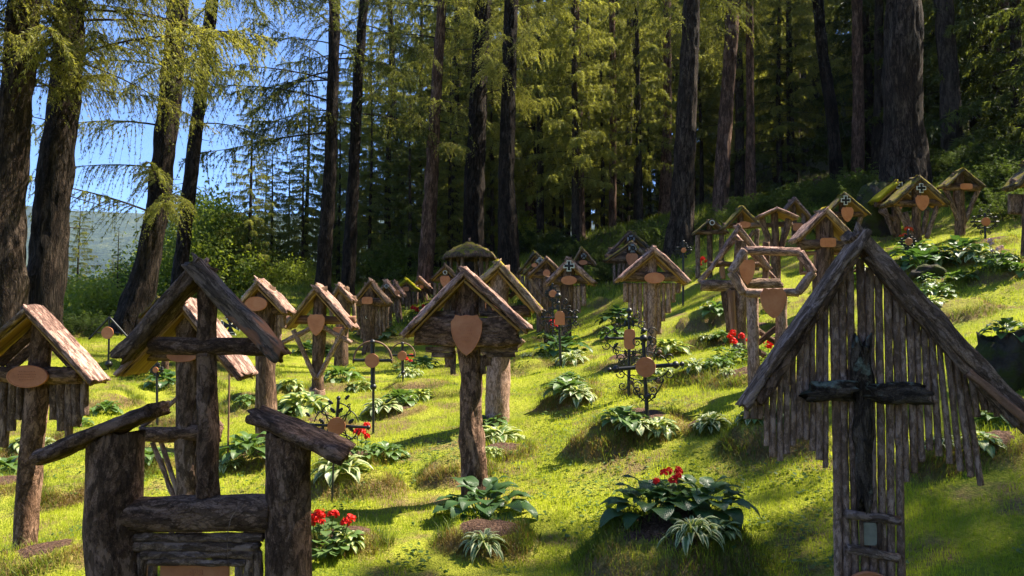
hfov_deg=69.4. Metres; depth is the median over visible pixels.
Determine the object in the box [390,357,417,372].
geranium
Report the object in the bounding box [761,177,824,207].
evergreen shrub
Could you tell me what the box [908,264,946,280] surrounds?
mossy boulder
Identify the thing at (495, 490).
hosta
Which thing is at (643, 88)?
larch tree
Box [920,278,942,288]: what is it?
hosta
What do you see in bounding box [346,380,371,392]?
hosta
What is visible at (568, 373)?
hosta
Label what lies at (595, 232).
undergrowth
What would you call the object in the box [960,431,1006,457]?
hosta
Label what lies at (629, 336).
iron cross
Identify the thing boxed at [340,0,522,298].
larch tree
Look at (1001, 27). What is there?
slender tree
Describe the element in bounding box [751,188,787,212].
evergreen shrub
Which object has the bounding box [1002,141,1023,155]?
evergreen shrub
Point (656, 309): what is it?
grave marker
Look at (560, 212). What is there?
larch tree
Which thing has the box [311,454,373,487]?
hosta
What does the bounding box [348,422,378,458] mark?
geranium
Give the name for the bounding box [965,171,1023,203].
evergreen shrub
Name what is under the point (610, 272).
evergreen shrub
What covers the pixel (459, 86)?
slender tree
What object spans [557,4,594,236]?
larch tree
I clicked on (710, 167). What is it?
spruce tree
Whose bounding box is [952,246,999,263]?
hosta
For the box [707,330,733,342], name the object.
hosta
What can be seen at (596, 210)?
larch tree
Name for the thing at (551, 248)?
evergreen shrub
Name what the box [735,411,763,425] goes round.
hosta
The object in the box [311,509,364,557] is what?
geranium
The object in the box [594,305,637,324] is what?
hosta
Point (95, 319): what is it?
evergreen shrub
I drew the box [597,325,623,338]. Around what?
hosta
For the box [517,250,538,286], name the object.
grave marker
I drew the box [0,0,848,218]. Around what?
sky
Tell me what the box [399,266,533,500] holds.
grave marker
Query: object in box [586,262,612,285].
evergreen shrub
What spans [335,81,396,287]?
spruce tree
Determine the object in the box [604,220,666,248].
evergreen shrub
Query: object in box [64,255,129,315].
leafy bush
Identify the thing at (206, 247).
leafy bush
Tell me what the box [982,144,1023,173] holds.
evergreen shrub
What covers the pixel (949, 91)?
larch tree
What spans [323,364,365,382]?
hosta
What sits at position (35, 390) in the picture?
grave marker
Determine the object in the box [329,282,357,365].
grave marker
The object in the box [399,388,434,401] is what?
hosta
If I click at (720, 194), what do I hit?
larch tree
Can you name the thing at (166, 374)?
hosta
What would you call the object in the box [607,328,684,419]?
iron cross
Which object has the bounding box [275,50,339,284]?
spruce tree
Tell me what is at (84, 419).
hosta
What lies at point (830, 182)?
evergreen shrub
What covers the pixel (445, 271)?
grave marker
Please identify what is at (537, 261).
grave marker
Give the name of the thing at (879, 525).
window frame
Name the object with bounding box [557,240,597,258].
evergreen shrub
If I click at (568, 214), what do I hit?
larch tree
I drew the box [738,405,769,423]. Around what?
hosta
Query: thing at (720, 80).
larch tree
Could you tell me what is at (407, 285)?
grave marker
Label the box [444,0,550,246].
larch tree
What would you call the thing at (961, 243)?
hosta
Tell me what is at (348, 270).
larch tree
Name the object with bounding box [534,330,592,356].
hosta
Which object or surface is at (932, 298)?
hosta
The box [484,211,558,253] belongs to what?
leafy bush
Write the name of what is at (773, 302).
grave marker
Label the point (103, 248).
hills
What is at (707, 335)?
hosta
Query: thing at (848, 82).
larch tree
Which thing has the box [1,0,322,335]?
larch tree
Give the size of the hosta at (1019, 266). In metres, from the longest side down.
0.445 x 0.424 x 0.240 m
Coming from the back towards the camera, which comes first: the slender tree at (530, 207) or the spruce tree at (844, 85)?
the spruce tree at (844, 85)
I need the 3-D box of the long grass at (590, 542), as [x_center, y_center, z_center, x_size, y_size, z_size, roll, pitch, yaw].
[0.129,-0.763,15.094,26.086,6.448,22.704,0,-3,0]
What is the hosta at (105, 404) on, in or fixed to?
on the ground at (962, 490)
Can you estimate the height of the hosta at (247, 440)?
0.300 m
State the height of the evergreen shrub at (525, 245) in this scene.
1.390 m
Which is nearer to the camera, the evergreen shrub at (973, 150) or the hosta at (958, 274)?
the hosta at (958, 274)
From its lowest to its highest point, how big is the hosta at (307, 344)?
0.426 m
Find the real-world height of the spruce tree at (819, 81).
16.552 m
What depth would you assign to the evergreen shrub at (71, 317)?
17.60 m
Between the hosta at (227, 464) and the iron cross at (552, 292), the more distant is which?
the iron cross at (552, 292)
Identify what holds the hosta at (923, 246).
on the ground at (962, 490)
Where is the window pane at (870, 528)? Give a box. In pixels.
[863,522,876,545]
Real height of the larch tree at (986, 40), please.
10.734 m
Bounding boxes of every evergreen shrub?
[63,312,106,338]
[63,314,91,326]
[66,310,114,335]
[518,223,565,255]
[525,227,590,257]
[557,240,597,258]
[584,243,608,268]
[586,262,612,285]
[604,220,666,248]
[605,263,636,285]
[644,233,663,251]
[693,222,706,243]
[696,205,736,229]
[718,193,782,221]
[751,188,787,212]
[760,183,809,202]
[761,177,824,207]
[787,183,839,207]
[789,176,833,190]
[797,203,853,235]
[813,167,865,196]
[819,162,878,199]
[838,176,894,206]
[848,190,911,225]
[929,148,959,184]
[930,146,987,178]
[933,159,1003,198]
[938,138,1010,171]
[962,140,1023,168]
[964,149,1023,188]
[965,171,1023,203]
[967,185,1023,220]
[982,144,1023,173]
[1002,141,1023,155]
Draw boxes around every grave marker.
[0,304,110,551]
[29,252,355,575]
[113,297,257,532]
[138,295,168,368]
[240,275,295,445]
[282,282,359,399]
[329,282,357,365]
[350,277,392,355]
[377,278,400,331]
[391,279,406,322]
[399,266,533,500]
[399,277,420,309]
[414,275,432,302]
[429,263,455,310]
[479,259,543,425]
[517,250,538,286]
[521,255,553,332]
[526,256,560,341]
[543,256,597,336]
[573,246,597,294]
[602,240,643,284]
[606,229,649,267]
[614,244,690,357]
[691,218,729,278]
[697,223,783,352]
[718,205,759,270]
[727,246,816,384]
[735,222,1023,575]
[750,207,798,278]
[778,196,811,241]
[787,206,850,290]
[829,192,870,240]
[868,179,911,237]
[879,174,950,245]
[936,167,986,236]
[1001,160,1023,258]
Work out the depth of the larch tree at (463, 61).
34.42 m
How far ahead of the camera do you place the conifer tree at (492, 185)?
28.12 m
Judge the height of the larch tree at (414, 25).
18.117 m
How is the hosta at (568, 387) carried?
on the ground at (962, 490)
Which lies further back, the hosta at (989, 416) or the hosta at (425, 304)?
the hosta at (425, 304)
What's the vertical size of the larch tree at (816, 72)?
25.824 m
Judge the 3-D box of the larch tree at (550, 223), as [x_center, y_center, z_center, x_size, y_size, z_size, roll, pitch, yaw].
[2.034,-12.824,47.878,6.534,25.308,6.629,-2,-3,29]
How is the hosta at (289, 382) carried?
on the ground at (962, 490)
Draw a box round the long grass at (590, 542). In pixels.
[0,232,1023,575]
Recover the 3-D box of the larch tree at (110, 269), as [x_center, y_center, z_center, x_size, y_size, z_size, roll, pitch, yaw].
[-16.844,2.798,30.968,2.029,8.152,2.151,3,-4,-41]
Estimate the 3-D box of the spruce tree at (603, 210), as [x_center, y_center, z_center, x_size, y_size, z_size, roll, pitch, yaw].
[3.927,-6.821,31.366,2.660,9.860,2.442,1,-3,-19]
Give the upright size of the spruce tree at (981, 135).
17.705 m
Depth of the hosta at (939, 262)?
11.57 m
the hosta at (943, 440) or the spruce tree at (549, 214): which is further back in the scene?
the spruce tree at (549, 214)
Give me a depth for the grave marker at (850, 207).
14.45 m
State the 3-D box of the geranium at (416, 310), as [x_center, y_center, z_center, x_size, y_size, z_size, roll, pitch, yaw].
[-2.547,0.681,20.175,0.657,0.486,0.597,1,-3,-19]
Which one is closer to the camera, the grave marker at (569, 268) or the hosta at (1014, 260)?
the hosta at (1014, 260)
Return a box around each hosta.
[0,455,17,475]
[8,438,19,452]
[45,437,54,445]
[80,417,93,427]
[89,400,123,415]
[143,369,175,388]
[144,447,170,465]
[219,431,265,463]
[219,458,241,473]
[233,394,254,406]
[276,379,305,391]
[277,390,331,416]
[277,403,300,416]
[292,340,329,355]
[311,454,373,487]
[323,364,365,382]
[323,530,365,556]
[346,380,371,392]
[353,321,397,338]
[359,397,403,416]
[367,441,409,460]
[379,389,418,406]
[396,367,423,378]
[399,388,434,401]
[407,355,439,368]
[418,297,442,310]
[432,475,537,521]
[457,528,508,564]
[482,414,507,428]
[482,425,524,442]
[485,446,503,458]
[521,352,531,356]
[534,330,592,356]
[534,351,558,359]
[543,376,590,398]
[554,349,589,367]
[554,371,584,382]
[556,384,597,408]
[559,374,580,380]
[559,381,584,392]
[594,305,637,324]
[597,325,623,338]
[597,406,652,430]
[600,474,713,529]
[615,414,656,435]
[641,367,676,381]
[643,417,680,440]
[653,339,693,357]
[656,515,724,557]
[658,474,759,527]
[677,358,710,372]
[691,419,716,432]
[693,411,730,430]
[697,301,722,316]
[697,333,718,340]
[698,518,741,543]
[704,355,735,368]
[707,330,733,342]
[718,367,736,376]
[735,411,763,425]
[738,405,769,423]
[888,239,938,261]
[897,247,957,270]
[914,272,940,282]
[919,282,958,299]
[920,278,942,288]
[922,250,963,265]
[924,435,961,447]
[925,235,989,260]
[927,295,948,305]
[943,269,979,280]
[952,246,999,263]
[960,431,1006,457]
[974,410,1012,430]
[978,317,1023,342]
[981,253,1021,271]
[989,261,1013,269]
[1001,262,1023,277]
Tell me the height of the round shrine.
2.296 m
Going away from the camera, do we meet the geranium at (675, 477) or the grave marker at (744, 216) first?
the geranium at (675, 477)
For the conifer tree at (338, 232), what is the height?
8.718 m
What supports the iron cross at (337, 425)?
on the ground at (962, 490)
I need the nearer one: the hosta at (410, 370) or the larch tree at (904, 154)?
the hosta at (410, 370)
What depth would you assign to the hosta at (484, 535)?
4.45 m
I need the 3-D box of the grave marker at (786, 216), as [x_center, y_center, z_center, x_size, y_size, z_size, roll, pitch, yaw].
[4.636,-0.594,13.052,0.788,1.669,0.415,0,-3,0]
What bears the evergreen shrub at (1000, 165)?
on the ground at (962, 490)
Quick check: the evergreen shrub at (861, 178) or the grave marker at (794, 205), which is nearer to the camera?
the grave marker at (794, 205)
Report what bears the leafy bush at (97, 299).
on the ground at (962, 490)
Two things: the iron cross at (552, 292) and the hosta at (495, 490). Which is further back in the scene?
the iron cross at (552, 292)
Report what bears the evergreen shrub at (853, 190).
on the ground at (962, 490)
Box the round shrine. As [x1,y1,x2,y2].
[441,238,496,309]
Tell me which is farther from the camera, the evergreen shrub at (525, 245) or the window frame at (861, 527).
the evergreen shrub at (525, 245)
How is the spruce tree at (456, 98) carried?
on the ground at (962, 490)
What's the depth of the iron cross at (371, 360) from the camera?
8.14 m
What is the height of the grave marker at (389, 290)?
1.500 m
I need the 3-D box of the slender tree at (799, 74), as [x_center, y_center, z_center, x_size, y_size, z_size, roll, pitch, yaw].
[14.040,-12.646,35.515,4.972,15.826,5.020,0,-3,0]
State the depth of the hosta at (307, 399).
8.93 m
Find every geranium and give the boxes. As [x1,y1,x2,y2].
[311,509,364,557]
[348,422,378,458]
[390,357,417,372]
[407,304,424,318]
[536,319,557,340]
[643,465,695,509]
[687,256,706,272]
[711,329,747,363]
[747,341,773,360]
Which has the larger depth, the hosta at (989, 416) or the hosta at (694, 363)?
the hosta at (694, 363)
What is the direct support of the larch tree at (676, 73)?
on the ground at (962, 490)
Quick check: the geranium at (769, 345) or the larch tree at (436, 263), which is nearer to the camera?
the geranium at (769, 345)
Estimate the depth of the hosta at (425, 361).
13.29 m
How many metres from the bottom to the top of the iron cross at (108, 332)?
0.907 m
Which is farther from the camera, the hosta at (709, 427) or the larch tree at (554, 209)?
the larch tree at (554, 209)
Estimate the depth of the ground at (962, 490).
6.09 m
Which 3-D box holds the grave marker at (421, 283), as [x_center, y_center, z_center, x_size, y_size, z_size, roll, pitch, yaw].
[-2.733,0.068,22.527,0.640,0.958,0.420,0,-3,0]
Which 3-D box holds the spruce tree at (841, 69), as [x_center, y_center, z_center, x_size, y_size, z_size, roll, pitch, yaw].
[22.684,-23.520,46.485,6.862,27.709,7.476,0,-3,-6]
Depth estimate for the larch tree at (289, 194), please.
30.17 m
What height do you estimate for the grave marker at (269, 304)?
1.920 m
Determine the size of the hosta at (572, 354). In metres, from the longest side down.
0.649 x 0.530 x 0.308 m
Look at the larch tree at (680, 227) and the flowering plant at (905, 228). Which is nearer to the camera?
the flowering plant at (905, 228)
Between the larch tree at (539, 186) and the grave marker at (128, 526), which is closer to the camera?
the grave marker at (128, 526)
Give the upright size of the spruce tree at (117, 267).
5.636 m
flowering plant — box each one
[890,226,928,249]
[969,238,1017,273]
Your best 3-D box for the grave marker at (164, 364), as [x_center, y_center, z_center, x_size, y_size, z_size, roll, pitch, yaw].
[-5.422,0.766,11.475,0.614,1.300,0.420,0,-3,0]
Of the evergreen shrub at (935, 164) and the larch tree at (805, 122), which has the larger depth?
the larch tree at (805, 122)
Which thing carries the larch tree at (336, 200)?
on the ground at (962, 490)
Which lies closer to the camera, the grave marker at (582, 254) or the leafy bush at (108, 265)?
the grave marker at (582, 254)
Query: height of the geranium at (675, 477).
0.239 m
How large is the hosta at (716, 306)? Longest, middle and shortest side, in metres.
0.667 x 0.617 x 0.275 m
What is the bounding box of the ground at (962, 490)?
[0,44,1023,575]
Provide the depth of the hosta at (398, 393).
9.08 m
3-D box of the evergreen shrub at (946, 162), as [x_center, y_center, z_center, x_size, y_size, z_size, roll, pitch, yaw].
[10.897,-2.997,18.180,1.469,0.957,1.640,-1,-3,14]
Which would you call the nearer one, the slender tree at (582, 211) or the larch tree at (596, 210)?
the slender tree at (582, 211)
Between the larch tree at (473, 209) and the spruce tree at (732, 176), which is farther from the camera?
the spruce tree at (732, 176)
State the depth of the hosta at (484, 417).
7.75 m
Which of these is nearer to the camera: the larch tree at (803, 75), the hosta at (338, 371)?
the hosta at (338, 371)
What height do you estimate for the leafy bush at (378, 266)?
2.058 m
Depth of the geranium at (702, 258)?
16.62 m
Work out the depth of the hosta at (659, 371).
8.17 m
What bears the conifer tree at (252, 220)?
on the ground at (962, 490)
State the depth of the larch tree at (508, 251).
22.02 m
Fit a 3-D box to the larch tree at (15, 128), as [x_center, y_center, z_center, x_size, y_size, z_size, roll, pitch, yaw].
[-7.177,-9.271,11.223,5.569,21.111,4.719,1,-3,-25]
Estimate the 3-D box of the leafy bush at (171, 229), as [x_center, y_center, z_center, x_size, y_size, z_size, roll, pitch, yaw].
[-10.437,-0.452,26.047,7.423,7.291,7.300,-2,-4,37]
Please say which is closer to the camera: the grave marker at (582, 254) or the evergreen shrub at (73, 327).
the evergreen shrub at (73, 327)
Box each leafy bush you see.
[63,265,127,323]
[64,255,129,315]
[69,266,104,293]
[90,246,134,281]
[94,174,287,295]
[124,188,286,297]
[196,189,316,263]
[203,199,309,291]
[247,252,338,287]
[356,234,436,283]
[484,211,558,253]
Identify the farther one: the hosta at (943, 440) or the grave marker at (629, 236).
the grave marker at (629, 236)
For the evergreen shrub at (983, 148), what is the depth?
17.53 m
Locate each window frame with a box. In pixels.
[859,520,863,546]
[877,522,881,549]
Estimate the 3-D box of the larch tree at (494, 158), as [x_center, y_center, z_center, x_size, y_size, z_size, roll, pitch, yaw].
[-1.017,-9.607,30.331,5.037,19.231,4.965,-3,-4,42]
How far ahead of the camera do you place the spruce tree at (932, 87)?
27.03 m
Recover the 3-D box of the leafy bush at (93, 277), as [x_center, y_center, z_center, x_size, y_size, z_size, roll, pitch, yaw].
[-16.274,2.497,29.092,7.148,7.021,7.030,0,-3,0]
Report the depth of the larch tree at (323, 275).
20.12 m
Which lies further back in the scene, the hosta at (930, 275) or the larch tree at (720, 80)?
the larch tree at (720, 80)
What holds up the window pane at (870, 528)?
in the grave marker at (857, 389)
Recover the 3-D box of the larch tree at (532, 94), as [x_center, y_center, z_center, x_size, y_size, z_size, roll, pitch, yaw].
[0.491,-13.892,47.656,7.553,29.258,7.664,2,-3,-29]
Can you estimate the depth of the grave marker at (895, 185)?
15.63 m
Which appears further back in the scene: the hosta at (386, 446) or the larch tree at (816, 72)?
the larch tree at (816, 72)
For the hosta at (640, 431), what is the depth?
6.36 m
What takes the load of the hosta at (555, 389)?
on the ground at (962, 490)
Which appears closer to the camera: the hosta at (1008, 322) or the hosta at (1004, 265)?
the hosta at (1008, 322)
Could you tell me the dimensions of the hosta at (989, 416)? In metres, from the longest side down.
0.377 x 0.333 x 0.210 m
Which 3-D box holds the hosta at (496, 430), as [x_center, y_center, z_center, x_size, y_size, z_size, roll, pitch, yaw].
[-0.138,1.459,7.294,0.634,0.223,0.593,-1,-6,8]
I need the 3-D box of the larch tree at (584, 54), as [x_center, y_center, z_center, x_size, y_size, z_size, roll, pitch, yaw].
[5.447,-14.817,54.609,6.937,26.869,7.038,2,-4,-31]
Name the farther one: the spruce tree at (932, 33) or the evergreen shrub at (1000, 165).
the spruce tree at (932, 33)
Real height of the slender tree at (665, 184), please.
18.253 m
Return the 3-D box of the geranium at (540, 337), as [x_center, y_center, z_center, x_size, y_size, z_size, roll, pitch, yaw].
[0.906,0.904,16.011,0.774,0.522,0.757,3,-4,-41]
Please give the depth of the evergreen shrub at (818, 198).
18.86 m
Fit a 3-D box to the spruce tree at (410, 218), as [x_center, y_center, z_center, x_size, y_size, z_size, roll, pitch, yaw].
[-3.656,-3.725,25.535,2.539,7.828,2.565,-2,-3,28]
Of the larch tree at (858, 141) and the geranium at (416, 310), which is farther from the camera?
the larch tree at (858, 141)
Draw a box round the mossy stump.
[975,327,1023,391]
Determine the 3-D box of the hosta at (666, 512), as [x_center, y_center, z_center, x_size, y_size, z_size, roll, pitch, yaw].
[0.863,1.275,4.447,0.686,0.284,0.667,0,-3,7]
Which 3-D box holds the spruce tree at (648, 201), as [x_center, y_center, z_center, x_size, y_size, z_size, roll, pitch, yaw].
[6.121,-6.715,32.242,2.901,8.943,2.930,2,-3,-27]
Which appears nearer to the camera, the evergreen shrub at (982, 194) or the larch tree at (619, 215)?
the evergreen shrub at (982, 194)
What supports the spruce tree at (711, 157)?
on the ground at (962, 490)
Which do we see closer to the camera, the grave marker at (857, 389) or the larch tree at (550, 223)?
the grave marker at (857, 389)
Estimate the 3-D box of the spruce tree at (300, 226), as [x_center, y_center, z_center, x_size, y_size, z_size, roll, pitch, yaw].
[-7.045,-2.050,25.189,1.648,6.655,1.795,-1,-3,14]
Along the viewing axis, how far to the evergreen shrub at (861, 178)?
18.45 m
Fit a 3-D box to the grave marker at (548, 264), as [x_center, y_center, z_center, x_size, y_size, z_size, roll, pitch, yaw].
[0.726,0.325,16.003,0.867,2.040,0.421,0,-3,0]
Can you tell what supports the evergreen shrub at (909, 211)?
on the ground at (962, 490)
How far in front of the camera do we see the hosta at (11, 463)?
7.05 m
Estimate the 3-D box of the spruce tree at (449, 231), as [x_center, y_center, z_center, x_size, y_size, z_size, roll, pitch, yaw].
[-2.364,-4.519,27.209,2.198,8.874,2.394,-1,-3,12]
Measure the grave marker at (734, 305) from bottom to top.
1.788 m
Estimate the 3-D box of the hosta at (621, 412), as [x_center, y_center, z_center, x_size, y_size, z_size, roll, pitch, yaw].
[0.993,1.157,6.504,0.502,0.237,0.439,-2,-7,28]
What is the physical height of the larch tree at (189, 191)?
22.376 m
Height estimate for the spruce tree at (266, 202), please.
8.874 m
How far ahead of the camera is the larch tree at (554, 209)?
31.22 m
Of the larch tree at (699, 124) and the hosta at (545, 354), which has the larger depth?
the larch tree at (699, 124)
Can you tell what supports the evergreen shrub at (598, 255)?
on the ground at (962, 490)
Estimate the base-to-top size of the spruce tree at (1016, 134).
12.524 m
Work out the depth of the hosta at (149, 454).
6.89 m
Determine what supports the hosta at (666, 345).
on the ground at (962, 490)
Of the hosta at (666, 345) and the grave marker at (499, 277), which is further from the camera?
the hosta at (666, 345)
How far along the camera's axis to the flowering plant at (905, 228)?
14.38 m
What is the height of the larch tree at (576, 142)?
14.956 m
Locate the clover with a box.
[4,251,1023,575]
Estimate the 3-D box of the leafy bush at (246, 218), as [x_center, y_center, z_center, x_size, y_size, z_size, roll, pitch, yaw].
[-11.464,0.182,30.657,9.193,9.182,9.348,-1,-3,10]
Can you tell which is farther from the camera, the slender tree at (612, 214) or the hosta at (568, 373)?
the slender tree at (612, 214)
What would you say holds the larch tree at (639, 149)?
on the ground at (962, 490)
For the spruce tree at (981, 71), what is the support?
on the ground at (962, 490)
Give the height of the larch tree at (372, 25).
18.117 m
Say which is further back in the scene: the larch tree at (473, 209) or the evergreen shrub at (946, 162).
the larch tree at (473, 209)
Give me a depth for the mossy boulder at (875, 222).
15.95 m
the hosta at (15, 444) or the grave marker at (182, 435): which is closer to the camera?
the grave marker at (182, 435)
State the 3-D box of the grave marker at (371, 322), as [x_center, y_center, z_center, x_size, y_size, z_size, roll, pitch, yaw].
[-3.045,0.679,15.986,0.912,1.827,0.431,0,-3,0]
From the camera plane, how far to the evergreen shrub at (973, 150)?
17.91 m
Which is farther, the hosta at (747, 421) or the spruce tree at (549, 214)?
the spruce tree at (549, 214)
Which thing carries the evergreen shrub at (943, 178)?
on the ground at (962, 490)
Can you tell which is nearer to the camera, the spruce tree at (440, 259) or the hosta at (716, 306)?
the hosta at (716, 306)
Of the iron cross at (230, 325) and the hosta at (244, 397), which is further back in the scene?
the hosta at (244, 397)
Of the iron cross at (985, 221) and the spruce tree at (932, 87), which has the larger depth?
the spruce tree at (932, 87)
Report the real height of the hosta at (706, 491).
0.273 m
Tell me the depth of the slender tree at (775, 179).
32.83 m
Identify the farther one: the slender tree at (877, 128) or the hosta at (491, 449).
the slender tree at (877, 128)
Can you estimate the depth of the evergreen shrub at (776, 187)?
22.00 m
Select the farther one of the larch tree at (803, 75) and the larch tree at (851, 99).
the larch tree at (803, 75)
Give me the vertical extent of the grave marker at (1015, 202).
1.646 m
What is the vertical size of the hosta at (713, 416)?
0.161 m
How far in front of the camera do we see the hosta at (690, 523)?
4.02 m
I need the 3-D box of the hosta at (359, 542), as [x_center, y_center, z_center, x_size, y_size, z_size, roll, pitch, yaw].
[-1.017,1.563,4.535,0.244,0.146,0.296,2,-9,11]
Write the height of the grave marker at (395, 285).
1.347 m
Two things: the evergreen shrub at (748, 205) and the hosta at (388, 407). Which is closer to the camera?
the hosta at (388, 407)
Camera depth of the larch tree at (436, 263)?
38.07 m
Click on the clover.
(578, 475)
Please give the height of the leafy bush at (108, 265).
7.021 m
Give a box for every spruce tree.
[109,231,129,295]
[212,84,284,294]
[253,158,284,263]
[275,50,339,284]
[280,133,319,286]
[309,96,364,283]
[317,1,392,285]
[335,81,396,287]
[341,0,428,281]
[364,61,433,278]
[374,75,441,279]
[391,0,503,265]
[393,3,462,267]
[421,56,465,266]
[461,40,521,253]
[515,33,567,236]
[546,0,628,231]
[583,13,632,229]
[591,5,661,220]
[616,37,673,222]
[643,0,733,204]
[695,11,744,197]
[696,13,771,189]
[730,0,828,195]
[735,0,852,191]
[795,0,962,174]
[808,6,851,96]
[828,0,873,101]
[830,1,874,106]
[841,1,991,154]
[864,0,980,157]
[879,0,1023,154]
[922,0,968,140]
[923,0,1023,153]
[924,0,1022,117]
[975,0,1023,147]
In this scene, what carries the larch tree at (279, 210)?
on the ground at (962, 490)
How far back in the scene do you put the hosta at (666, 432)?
6.36 m
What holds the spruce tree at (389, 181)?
on the ground at (962, 490)
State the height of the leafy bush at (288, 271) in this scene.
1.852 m
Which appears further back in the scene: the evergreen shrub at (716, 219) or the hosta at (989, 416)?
the evergreen shrub at (716, 219)
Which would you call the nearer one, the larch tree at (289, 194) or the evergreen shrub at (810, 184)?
the evergreen shrub at (810, 184)
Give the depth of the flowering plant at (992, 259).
10.44 m
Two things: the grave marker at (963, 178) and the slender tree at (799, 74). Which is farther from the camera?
the slender tree at (799, 74)
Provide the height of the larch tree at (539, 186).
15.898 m
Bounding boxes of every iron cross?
[88,317,127,369]
[149,361,163,425]
[221,317,239,458]
[305,395,370,503]
[352,339,392,433]
[389,342,415,381]
[540,293,578,367]
[545,283,559,348]
[602,308,656,397]
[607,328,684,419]
[675,240,691,305]
[899,229,916,269]
[970,209,999,238]
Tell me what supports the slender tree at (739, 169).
on the ground at (962, 490)
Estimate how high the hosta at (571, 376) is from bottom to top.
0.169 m
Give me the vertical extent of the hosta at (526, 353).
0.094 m
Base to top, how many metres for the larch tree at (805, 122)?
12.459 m
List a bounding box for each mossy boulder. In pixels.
[851,180,901,236]
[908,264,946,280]
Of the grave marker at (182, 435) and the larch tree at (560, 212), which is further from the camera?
the larch tree at (560, 212)
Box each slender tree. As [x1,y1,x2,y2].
[322,7,462,247]
[399,1,500,178]
[487,0,551,220]
[528,0,624,239]
[550,0,640,229]
[590,0,674,222]
[606,0,700,221]
[615,0,722,215]
[698,0,792,199]
[724,7,833,188]
[782,3,851,182]
[869,0,964,178]
[986,0,1009,118]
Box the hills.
[26,205,594,293]
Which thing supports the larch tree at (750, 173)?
on the ground at (962, 490)
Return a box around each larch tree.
[0,0,217,360]
[0,0,284,325]
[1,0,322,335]
[66,205,100,289]
[99,259,121,285]
[116,0,314,285]
[175,0,432,308]
[200,187,213,204]
[247,0,454,307]
[248,143,295,274]
[271,151,309,266]
[297,59,365,282]
[337,8,415,252]
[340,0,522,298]
[361,0,466,259]
[381,0,576,276]
[388,0,463,271]
[412,0,524,190]
[438,0,550,292]
[438,26,496,216]
[439,0,555,250]
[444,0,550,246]
[486,0,589,238]
[494,1,570,228]
[514,1,593,237]
[520,8,589,226]
[524,2,590,236]
[525,0,632,247]
[544,3,607,231]
[547,0,646,228]
[549,0,623,202]
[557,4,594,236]
[569,0,673,226]
[581,1,680,220]
[586,0,676,221]
[620,0,721,169]
[620,0,752,261]
[633,0,784,218]
[648,13,695,210]
[672,0,734,205]
[696,0,767,165]
[708,1,793,149]
[709,0,770,205]
[732,0,843,179]
[734,0,837,149]
[754,0,824,187]
[759,0,849,171]
[792,0,849,152]
[837,0,874,87]
[842,0,864,178]
[848,7,924,112]
[878,0,932,184]
[924,0,964,154]
[957,2,990,113]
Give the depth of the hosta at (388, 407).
8.85 m
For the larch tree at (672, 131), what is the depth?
56.51 m
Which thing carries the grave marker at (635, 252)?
on the ground at (962, 490)
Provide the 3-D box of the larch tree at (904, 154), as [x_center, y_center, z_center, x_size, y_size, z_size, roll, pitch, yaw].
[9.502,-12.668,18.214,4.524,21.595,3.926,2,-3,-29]
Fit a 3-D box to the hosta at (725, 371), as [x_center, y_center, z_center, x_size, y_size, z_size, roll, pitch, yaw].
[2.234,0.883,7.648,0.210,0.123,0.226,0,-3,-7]
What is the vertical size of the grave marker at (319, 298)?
1.714 m
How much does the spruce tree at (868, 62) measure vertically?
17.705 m
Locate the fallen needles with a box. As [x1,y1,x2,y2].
[0,242,1023,575]
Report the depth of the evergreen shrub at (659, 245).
22.76 m
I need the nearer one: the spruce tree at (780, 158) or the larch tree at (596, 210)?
the spruce tree at (780, 158)
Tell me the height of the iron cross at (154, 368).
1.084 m
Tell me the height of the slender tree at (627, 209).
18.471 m
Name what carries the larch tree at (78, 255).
on the ground at (962, 490)
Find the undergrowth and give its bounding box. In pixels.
[234,133,968,333]
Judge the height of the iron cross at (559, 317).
1.292 m
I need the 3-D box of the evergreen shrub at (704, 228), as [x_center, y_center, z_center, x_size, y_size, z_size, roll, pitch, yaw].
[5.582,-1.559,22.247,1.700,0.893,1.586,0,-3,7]
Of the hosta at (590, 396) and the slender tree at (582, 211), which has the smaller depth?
the hosta at (590, 396)
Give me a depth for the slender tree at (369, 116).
30.44 m
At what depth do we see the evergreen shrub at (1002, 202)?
14.65 m
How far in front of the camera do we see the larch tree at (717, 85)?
32.87 m
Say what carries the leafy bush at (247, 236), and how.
on the ground at (962, 490)
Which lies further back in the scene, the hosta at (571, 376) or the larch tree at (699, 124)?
the larch tree at (699, 124)
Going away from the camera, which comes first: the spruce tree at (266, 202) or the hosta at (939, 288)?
the hosta at (939, 288)
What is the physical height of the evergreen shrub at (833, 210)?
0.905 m
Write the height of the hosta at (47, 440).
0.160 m
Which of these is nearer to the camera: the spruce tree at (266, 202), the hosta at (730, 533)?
the hosta at (730, 533)
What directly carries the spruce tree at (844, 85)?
on the ground at (962, 490)
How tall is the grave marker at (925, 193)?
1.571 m
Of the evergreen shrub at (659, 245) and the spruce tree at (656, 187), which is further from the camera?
the spruce tree at (656, 187)
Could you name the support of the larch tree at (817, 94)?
on the ground at (962, 490)
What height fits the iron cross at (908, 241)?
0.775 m
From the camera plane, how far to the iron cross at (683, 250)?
14.54 m
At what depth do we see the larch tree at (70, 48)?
12.33 m
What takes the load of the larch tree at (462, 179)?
on the ground at (962, 490)

